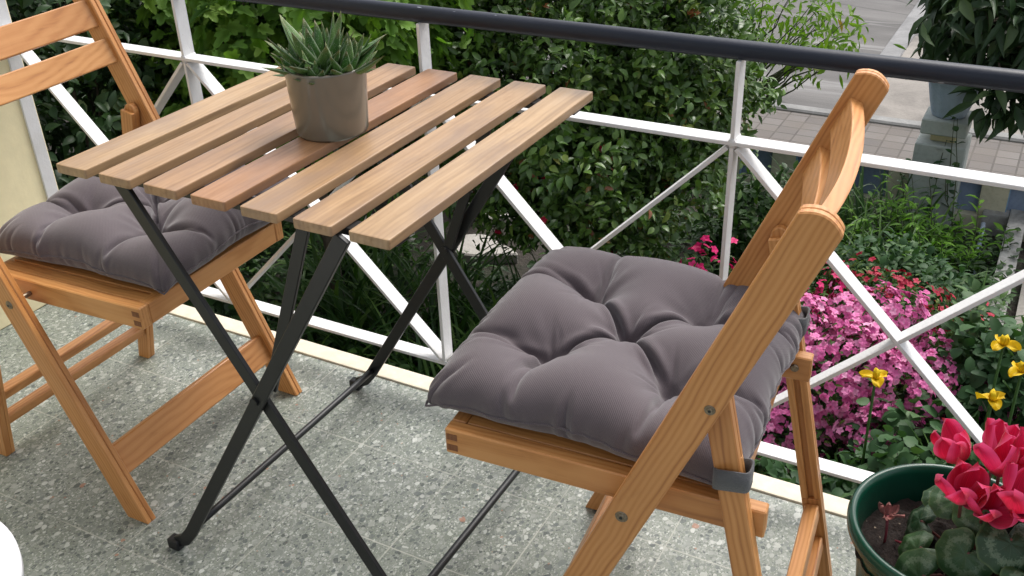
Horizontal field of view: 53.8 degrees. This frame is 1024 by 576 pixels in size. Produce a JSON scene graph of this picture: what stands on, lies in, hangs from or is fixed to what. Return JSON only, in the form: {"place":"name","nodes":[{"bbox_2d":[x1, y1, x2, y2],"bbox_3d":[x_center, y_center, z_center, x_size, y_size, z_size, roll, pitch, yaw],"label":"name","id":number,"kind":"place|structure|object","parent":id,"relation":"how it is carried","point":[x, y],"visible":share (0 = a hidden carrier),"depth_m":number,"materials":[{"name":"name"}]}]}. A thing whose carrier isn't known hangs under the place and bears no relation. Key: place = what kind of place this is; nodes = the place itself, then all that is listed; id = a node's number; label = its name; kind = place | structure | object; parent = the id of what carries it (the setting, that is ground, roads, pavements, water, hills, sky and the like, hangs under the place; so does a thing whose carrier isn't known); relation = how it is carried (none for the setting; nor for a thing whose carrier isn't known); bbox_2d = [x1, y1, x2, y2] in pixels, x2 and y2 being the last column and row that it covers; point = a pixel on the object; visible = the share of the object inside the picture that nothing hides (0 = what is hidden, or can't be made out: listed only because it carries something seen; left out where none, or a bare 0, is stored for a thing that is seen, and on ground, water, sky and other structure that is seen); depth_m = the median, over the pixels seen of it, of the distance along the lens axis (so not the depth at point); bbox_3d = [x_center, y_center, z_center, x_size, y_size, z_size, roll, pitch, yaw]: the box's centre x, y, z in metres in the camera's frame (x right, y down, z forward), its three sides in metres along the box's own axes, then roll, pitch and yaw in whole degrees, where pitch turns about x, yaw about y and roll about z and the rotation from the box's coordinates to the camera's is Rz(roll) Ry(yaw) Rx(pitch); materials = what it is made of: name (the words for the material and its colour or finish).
{"place":"outdoors","nodes":[
{"label":"outdoors","id":0,"kind":"place"},
{"bbox_2d":[0,522,23,575],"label":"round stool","id":1,"kind":"object","parent":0,"point":[11,562],"visible":1,"depth_m":1.10,"materials":[{"name":"white plastic"}]},
{"bbox_2d":[0,304,855,575],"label":"balcony floor","id":2,"kind":"structure","parent":0,"point":[412,494],"depth_m":1.80,"materials":[{"name":"grey concrete"}]},
{"bbox_2d":[0,0,301,523],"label":"folding chair","id":3,"kind":"object","parent":2,"relation":"on","point":[140,310],"visible":0.67,"depth_m":1.76,"materials":[{"name":"brown wood"}]},
{"bbox_2d":[0,161,288,294],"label":"seat cushion","id":4,"kind":"object","parent":3,"relation":"on","point":[92,224],"visible":0.64,"depth_m":1.66,"materials":[{"name":"grey fabric"}]},
{"bbox_2d":[56,63,592,575],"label":"folding table","id":5,"kind":"object","parent":2,"relation":"on","point":[186,153],"visible":0.78,"depth_m":1.39,"materials":[{"name":"brown wood"}]},
{"bbox_2d":[261,11,385,142],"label":"potted succulent","id":6,"kind":"object","parent":5,"relation":"on","point":[324,73],"visible":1,"depth_m":1.36,"materials":[{"name":"green plant"}]},
{"bbox_2d":[168,304,849,518],"bbox_3d":[0.571,0.446,1.770,3.760,0.164,0.044,13,33,25],"label":"floor edge","id":7,"kind":"object","parent":2,"relation":"attached to","point":[790,492],"visible":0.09,"depth_m":2.13,"materials":[{"name":"beige paint"}]},
{"bbox_2d":[0,0,1023,483],"bbox_3d":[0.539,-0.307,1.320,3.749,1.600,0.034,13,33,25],"label":"balcony railing","id":8,"kind":"object","parent":2,"relation":"on","point":[196,72],"visible":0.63,"depth_m":1.56,"materials":[{"name":"white metal"}]},
{"bbox_2d":[445,69,889,575],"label":"folding chair","id":9,"kind":"object","parent":2,"relation":"on","point":[797,238],"visible":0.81,"depth_m":1.17,"materials":[{"name":"brown wood"}]},
{"bbox_2d":[425,246,810,493],"bbox_3d":[0.158,0.076,1.341,0.427,0.094,0.441,12,33,23],"label":"seat cushion","id":10,"kind":"object","parent":9,"relation":"on","point":[604,350],"visible":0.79,"depth_m":1.29,"materials":[{"name":"grey fabric"}]},
{"bbox_2d":[847,418,1023,575],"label":"potted cyclamen","id":11,"kind":"object","parent":2,"relation":"on","point":[962,517],"visible":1,"depth_m":1.29,"materials":[{"name":"plant"}]},
{"bbox_2d":[47,120,1023,478],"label":"garden soil","id":12,"kind":"structure","parent":0,"point":[527,258],"depth_m":6.24,"materials":[{"name":"brown soil"}]},
{"bbox_2d":[6,0,292,320],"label":"dark hedge shrub","id":13,"kind":"object","parent":12,"relation":"on","point":[106,97],"visible":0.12,"depth_m":4.16,"materials":[{"name":"green plant"}]},
{"bbox_2d":[18,4,464,165],"bbox_3d":[-2.255,-1.982,6.875,4.712,2.987,3.039,-8,30,-10],"label":"back hedge shrub","id":14,"kind":"object","parent":12,"relation":"on","point":[77,90],"visible":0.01,"depth_m":6.33,"materials":[{"name":"green plant"}]},
{"bbox_2d":[75,0,483,305],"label":"light green tree","id":15,"kind":"object","parent":12,"relation":"on","point":[236,30],"visible":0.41,"depth_m":4.12,"materials":[{"name":"green plant"}]},
{"bbox_2d":[244,230,464,363],"bbox_3d":[-0.838,0.058,5.205,1.586,0.728,1.440,13,33,25],"label":"strap leaf plant","id":16,"kind":"object","parent":12,"relation":"on","point":[359,317],"visible":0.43,"depth_m":5.25,"materials":[{"name":"green plant"}]},
{"bbox_2d":[269,175,490,299],"bbox_3d":[-0.938,-0.239,5.747,1.315,0.714,1.610,-11,31,-16],"label":"strap leaf plant","id":17,"kind":"object","parent":12,"relation":"on","point":[367,251],"visible":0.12,"depth_m":5.95,"materials":[{"name":"green plant"}]},
{"bbox_2d":[364,214,414,246],"bbox_3d":[-0.822,-0.379,6.666,0.406,0.120,0.311,13,33,25],"label":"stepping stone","id":18,"kind":"object","parent":12,"relation":"on","point":[410,239],"visible":0.04,"depth_m":6.58,"materials":[{"name":"grey stone"}]},
{"bbox_2d":[316,266,479,377],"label":"strap leaf plant","id":19,"kind":"object","parent":12,"relation":"on","point":[432,364],"visible":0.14,"depth_m":4.97,"materials":[{"name":"green plant"}]},
{"bbox_2d":[278,227,527,365],"bbox_3d":[-0.443,0.046,5.216,1.413,0.712,1.445,0,30,3],"label":"strap leaf plant","id":20,"kind":"object","parent":12,"relation":"on","point":[426,316],"visible":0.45,"depth_m":5.28,"materials":[{"name":"green plant"}]},
{"bbox_2d":[343,228,535,363],"bbox_3d":[0.037,0.139,5.124,1.383,0.613,1.388,13,33,25],"label":"strap leaf plant","id":21,"kind":"object","parent":12,"relation":"on","point":[488,307],"visible":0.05,"depth_m":5.28,"materials":[{"name":"green plant"}]},
{"bbox_2d":[454,234,517,264],"bbox_3d":[-0.196,-0.203,6.316,0.443,0.120,0.289,31,44,44],"label":"stepping stone","id":22,"kind":"object","parent":12,"relation":"on","point":[469,246],"visible":0.29,"depth_m":6.25,"materials":[{"name":"grey stone"}]},
{"bbox_2d":[472,204,512,225],"bbox_3d":[-0.170,-0.517,6.865,0.573,0.120,0.390,13,33,25],"label":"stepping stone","id":23,"kind":"object","parent":12,"relation":"on","point":[499,219],"visible":0.02,"depth_m":6.66,"materials":[{"name":"grey stone"}]},
{"bbox_2d":[374,0,786,261],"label":"camellia tree","id":24,"kind":"object","parent":12,"relation":"on","point":[573,175],"visible":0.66,"depth_m":4.57,"materials":[{"name":"green plant"}]},
{"bbox_2d":[190,148,1023,477],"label":"undergrowth","id":25,"kind":"object","parent":12,"relation":"on","point":[288,228],"visible":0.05,"depth_m":5.78,"materials":[{"name":"green plant"}]},
{"bbox_2d":[672,235,737,272],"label":"azalea bush","id":26,"kind":"object","parent":12,"relation":"on","point":[697,247],"visible":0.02,"depth_m":4.58,"materials":[{"name":"pink plant"}]},
{"bbox_2d":[683,160,848,277],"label":"green shrub","id":27,"kind":"object","parent":12,"relation":"on","point":[744,205],"visible":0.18,"depth_m":5.67,"materials":[{"name":"green plant"}]},
{"bbox_2d":[719,248,852,387],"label":"azalea bush","id":28,"kind":"object","parent":12,"relation":"on","point":[820,287],"visible":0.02,"depth_m":4.49,"materials":[{"name":"pink plant"}]},
{"bbox_2d":[709,0,905,169],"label":"lime twig shrub","id":29,"kind":"object","parent":12,"relation":"on","point":[786,70],"visible":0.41,"depth_m":5.55,"materials":[{"name":"green plant"}]},
{"bbox_2d":[787,435,837,489],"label":"strap leaf plant","id":30,"kind":"object","parent":12,"relation":"on","point":[819,453],"visible":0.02,"depth_m":4.18,"materials":[{"name":"green plant"}]},
{"bbox_2d":[726,153,960,244],"bbox_3d":[2.092,-0.558,6.300,1.412,0.528,1.339,-10,31,-14],"label":"strap leaf plant","id":31,"kind":"object","parent":12,"relation":"on","point":[858,204],"visible":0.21,"depth_m":6.28,"materials":[{"name":"green plant"}]},
{"bbox_2d":[754,425,954,499],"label":"grey green shrub","id":32,"kind":"object","parent":12,"relation":"on","point":[879,460],"visible":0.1,"depth_m":3.59,"materials":[{"name":"green plant"}]},
{"bbox_2d":[821,368,887,486],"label":"yellow iris","id":33,"kind":"object","parent":12,"relation":"on","point":[875,375],"visible":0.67,"depth_m":3.49,"materials":[{"name":"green plant"}]},
{"bbox_2d":[706,184,1022,312],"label":"strap leaf plant","id":34,"kind":"object","parent":12,"relation":"on","point":[866,233],"visible":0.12,"depth_m":5.64,"materials":[{"name":"green plant"}]},
{"bbox_2d":[754,276,1019,472],"bbox_3d":[1.460,0.490,4.189,1.182,0.901,0.888,13,33,25],"label":"azalea bush","id":35,"kind":"object","parent":12,"relation":"on","point":[826,336],"visible":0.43,"depth_m":4.01,"materials":[{"name":"pink plant"}]},
{"bbox_2d":[812,227,972,319],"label":"grey green shrub","id":36,"kind":"object","parent":12,"relation":"on","point":[894,259],"visible":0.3,"depth_m":5.11,"materials":[{"name":"green plant"}]},
{"bbox_2d":[809,241,993,409],"bbox_3d":[1.693,0.273,4.595,0.919,0.868,0.636,1,30,5],"label":"azalea bush","id":37,"kind":"object","parent":12,"relation":"on","point":[904,283],"visible":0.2,"depth_m":4.47,"materials":[{"name":"pink plant"}]},
{"bbox_2d":[841,174,986,274],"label":"green herb","id":38,"kind":"object","parent":12,"relation":"on","point":[904,216],"visible":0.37,"depth_m":5.79,"materials":[{"name":"green plant"}]},
{"bbox_2d":[826,278,1023,488],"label":"grey green shrub","id":39,"kind":"object","parent":12,"relation":"on","point":[976,368],"visible":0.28,"depth_m":3.85,"materials":[{"name":"green plant"}]},
{"bbox_2d":[897,115,965,230],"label":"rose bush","id":40,"kind":"object","parent":12,"relation":"on","point":[955,164],"visible":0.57,"depth_m":6.22,"materials":[{"name":"green plant"}]},
{"bbox_2d":[844,236,1023,336],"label":"strap leaf plant","id":41,"kind":"object","parent":12,"relation":"on","point":[982,284],"visible":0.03,"depth_m":5.26,"materials":[{"name":"green plant"}]},
{"bbox_2d":[881,204,1016,275],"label":"green herb","id":42,"kind":"object","parent":12,"relation":"on","point":[951,238],"visible":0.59,"depth_m":5.80,"materials":[{"name":"green plant"}]},
{"bbox_2d":[906,334,1021,445],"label":"yellow iris","id":43,"kind":"object","parent":12,"relation":"on","point":[1001,342],"visible":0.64,"depth_m":3.41,"materials":[{"name":"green plant"}]},
{"bbox_2d":[918,360,1023,479],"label":"yellow iris","id":44,"kind":"object","parent":12,"relation":"on","point":[1016,369],"visible":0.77,"depth_m":3.23,"materials":[{"name":"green plant"}]},
{"bbox_2d":[973,222,985,274],"bbox_3d":[2.717,-0.130,5.909,0.026,0.175,0.885,12,33,23],"label":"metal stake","id":45,"kind":"object","parent":12,"relation":"on","point":[983,224],"visible":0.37,"depth_m":6.08,"materials":[{"name":"grey metal"}]},
{"bbox_2d":[975,389,1005,463],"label":"yellow iris","id":46,"kind":"object","parent":12,"relation":"on","point":[993,397],"visible":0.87,"depth_m":3.23,"materials":[{"name":"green plant"}]},
{"bbox_2d":[979,209,1023,324],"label":"bed edging","id":47,"kind":"object","parent":12,"relation":"on","point":[1013,219],"visible":0.41,"depth_m":6.10,"materials":[{"name":"stone"}]},
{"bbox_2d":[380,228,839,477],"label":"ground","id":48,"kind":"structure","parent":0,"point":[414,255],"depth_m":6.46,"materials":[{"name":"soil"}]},
{"bbox_2d":[0,0,57,329],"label":"balcony wall","id":49,"kind":"structure","parent":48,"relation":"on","point":[21,187],"depth_m":2.30,"materials":[{"name":"beige paint"}]},
{"bbox_2d":[553,73,1023,143],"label":"street kerb","id":50,"kind":"structure","parent":48,"relation":"on","point":[914,124],"depth_m":8.07,"materials":[{"name":"concrete"}]},
{"bbox_2d":[565,123,1023,241],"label":"garden wall","id":51,"kind":"structure","parent":48,"relation":"on","point":[999,199],"depth_m":6.49,"materials":[{"name":"beige paint"}]},
{"bbox_2d":[880,0,925,77],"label":"gutter","id":52,"kind":"object","parent":48,"relation":"on","point":[900,36],"visible":0.17,"depth_m":10.19,"materials":[{"name":"concrete"}]},
{"bbox_2d":[463,0,918,108],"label":"street","id":53,"kind":"structure","parent":0,"point":[884,19],"depth_m":10.39,"materials":[{"name":"grey asphalt"}]},
{"bbox_2d":[526,76,1023,176],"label":"pavement","id":54,"kind":"structure","parent":0,"point":[999,156],"depth_m":7.77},
{"bbox_2d":[905,106,972,224],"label":"gate pillar","id":55,"kind":"structure","parent":54,"relation":"on","point":[930,146],"depth_m":6.29,"materials":[{"name":"grey paint"}]},
{"bbox_2d":[905,0,1023,143],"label":"potted tree","id":56,"kind":"object","parent":55,"relation":"on","point":[990,33],"visible":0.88,"depth_m":5.84,"materials":[{"name":"green plant"}]},
{"bbox_2d":[873,36,1023,134],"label":"concrete apron","id":57,"kind":"object","parent":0,"point":[906,99],"visible":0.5,"depth_m":8.55,"materials":[{"name":"grey concrete"}]},
{"bbox_2d":[1014,283,1023,338],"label":"garden path","id":58,"kind":"structure","parent":0,"point":[1020,309],"depth_m":5.48,"materials":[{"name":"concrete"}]}
]}

